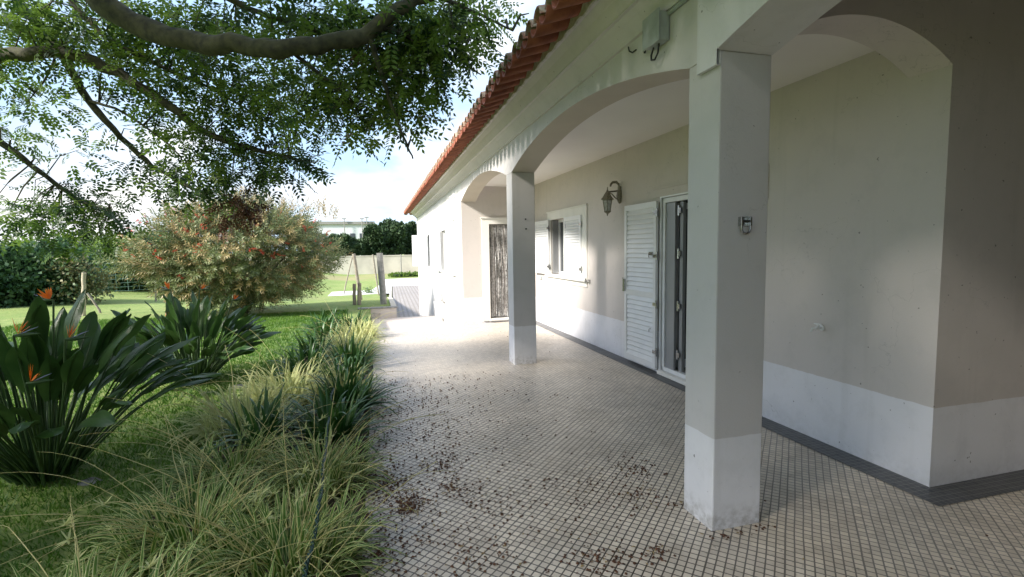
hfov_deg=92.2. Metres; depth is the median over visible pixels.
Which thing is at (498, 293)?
door curtain
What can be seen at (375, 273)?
fence post
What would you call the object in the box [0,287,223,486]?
bird of paradise
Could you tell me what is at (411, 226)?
pine tree
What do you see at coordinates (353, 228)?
distant building
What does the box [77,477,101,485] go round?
edging stone
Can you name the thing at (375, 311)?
parapet wall
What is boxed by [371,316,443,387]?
landing
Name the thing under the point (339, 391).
agapanthus
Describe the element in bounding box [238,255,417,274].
boundary wall
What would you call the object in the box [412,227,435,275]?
wing window
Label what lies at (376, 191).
sky
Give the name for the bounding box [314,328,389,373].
agapanthus
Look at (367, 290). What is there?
weed clump
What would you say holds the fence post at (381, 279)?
on the lawn ground at (121, 301)
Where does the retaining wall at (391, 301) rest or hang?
on the lawn ground at (121, 301)
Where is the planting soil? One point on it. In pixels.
(330, 501)
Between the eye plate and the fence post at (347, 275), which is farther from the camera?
the fence post at (347, 275)
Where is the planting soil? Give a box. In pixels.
[91,335,373,576]
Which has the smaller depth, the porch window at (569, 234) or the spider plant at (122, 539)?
the spider plant at (122, 539)
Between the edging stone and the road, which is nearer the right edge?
the road
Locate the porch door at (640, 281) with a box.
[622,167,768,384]
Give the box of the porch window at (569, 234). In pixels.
[535,204,590,286]
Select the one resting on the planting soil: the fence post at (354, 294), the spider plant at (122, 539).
the spider plant at (122, 539)
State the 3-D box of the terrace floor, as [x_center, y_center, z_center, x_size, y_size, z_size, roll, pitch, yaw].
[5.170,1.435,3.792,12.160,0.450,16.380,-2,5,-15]
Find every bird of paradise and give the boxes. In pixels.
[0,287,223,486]
[101,282,280,382]
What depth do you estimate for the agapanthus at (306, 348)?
7.36 m
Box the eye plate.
[738,217,751,234]
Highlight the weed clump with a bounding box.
[362,287,376,292]
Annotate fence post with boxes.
[81,273,85,315]
[86,293,101,312]
[343,257,352,293]
[352,254,362,299]
[352,284,356,304]
[357,283,360,304]
[372,254,378,294]
[376,253,386,304]
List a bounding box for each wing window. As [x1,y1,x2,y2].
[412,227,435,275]
[430,219,455,283]
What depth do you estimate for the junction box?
2.97 m
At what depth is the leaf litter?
3.13 m
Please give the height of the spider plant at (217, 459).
0.978 m
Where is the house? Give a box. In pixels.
[403,0,1023,530]
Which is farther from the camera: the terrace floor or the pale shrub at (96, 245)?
the pale shrub at (96, 245)
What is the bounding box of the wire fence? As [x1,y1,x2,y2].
[91,263,149,294]
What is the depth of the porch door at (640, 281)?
6.10 m
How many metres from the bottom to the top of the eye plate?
0.096 m
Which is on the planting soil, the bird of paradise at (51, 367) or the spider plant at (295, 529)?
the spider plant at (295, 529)
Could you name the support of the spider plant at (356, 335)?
on the planting soil
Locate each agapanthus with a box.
[185,378,325,462]
[262,333,343,384]
[273,380,403,455]
[284,326,351,365]
[284,356,410,419]
[294,316,350,346]
[296,306,353,335]
[298,347,385,392]
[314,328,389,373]
[328,305,375,329]
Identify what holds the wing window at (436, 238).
in the house
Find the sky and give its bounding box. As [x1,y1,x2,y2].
[0,0,545,250]
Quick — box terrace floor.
[361,322,1023,576]
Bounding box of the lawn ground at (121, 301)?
[0,254,418,576]
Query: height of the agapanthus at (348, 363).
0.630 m
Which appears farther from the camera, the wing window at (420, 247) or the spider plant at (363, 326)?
the wing window at (420, 247)
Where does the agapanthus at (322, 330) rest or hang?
on the planting soil
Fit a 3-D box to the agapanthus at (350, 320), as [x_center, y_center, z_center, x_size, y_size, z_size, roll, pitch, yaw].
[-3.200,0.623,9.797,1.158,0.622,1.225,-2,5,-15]
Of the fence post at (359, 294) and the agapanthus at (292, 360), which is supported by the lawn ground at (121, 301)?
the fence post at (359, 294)
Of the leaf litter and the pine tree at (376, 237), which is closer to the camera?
the leaf litter
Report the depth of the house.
3.44 m
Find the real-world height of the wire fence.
1.875 m
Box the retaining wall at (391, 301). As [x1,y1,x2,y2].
[387,286,396,313]
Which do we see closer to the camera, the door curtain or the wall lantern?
the wall lantern
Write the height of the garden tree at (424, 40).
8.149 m
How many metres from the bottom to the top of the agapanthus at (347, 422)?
0.615 m
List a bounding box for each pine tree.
[323,233,338,250]
[337,233,365,255]
[360,223,390,255]
[378,217,407,254]
[401,220,416,254]
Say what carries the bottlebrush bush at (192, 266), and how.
on the lawn ground at (121, 301)
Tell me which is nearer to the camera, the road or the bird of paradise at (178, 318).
the bird of paradise at (178, 318)
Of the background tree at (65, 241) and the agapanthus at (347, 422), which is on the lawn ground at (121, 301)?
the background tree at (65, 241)
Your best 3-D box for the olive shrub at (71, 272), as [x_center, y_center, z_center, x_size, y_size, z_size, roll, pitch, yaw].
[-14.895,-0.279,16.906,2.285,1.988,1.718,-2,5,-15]
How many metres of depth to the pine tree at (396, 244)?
74.15 m
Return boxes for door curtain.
[489,224,508,316]
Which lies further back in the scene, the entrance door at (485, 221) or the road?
the road
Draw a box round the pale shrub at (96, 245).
[78,230,145,273]
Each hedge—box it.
[0,236,101,307]
[85,249,153,291]
[388,271,418,277]
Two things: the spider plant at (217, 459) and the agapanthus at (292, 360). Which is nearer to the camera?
the spider plant at (217, 459)
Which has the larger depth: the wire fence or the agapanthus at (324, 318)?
the wire fence
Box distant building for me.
[312,221,374,255]
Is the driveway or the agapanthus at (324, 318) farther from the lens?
the driveway
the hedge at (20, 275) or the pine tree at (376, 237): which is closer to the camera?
the hedge at (20, 275)
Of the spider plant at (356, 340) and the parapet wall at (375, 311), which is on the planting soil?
the spider plant at (356, 340)
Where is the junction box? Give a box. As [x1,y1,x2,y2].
[642,0,687,60]
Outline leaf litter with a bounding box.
[360,331,987,576]
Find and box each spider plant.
[0,411,342,576]
[0,486,363,576]
[34,387,454,576]
[66,348,358,551]
[125,461,435,576]
[137,358,438,529]
[142,345,313,454]
[188,328,347,412]
[281,303,400,351]
[281,344,404,408]
[298,311,399,364]
[316,309,390,343]
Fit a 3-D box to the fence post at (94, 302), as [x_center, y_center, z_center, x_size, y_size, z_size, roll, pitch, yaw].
[-12.031,0.495,14.224,0.362,0.758,0.072,-2,5,-15]
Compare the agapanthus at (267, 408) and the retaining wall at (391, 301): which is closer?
the agapanthus at (267, 408)
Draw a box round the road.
[328,278,418,295]
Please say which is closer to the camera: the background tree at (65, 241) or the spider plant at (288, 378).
the spider plant at (288, 378)
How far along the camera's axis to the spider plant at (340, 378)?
5.36 m
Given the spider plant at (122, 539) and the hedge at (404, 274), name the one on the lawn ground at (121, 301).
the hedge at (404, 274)
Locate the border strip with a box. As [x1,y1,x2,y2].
[536,321,1023,505]
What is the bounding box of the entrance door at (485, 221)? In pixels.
[481,217,508,320]
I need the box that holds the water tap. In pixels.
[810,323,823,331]
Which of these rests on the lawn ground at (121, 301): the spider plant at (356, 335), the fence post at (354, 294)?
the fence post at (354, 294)
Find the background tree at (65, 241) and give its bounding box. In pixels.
[10,229,220,289]
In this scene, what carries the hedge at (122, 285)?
on the lawn ground at (121, 301)
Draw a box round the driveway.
[393,285,419,316]
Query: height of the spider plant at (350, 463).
0.927 m
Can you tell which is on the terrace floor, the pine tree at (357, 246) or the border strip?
the border strip
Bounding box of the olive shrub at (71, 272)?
[32,252,120,303]
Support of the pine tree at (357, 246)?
on the lawn ground at (121, 301)
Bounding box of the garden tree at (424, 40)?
[0,0,528,267]
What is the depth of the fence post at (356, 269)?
18.21 m
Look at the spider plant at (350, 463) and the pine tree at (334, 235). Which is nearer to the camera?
the spider plant at (350, 463)
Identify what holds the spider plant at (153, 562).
on the planting soil
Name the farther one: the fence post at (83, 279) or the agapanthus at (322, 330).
the fence post at (83, 279)
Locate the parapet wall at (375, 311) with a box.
[358,306,397,321]
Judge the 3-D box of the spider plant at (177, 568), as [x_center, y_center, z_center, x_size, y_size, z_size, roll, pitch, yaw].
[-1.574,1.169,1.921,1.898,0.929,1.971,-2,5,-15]
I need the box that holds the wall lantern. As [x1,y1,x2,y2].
[601,181,621,215]
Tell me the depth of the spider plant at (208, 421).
4.42 m
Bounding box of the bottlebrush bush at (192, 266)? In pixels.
[92,184,353,316]

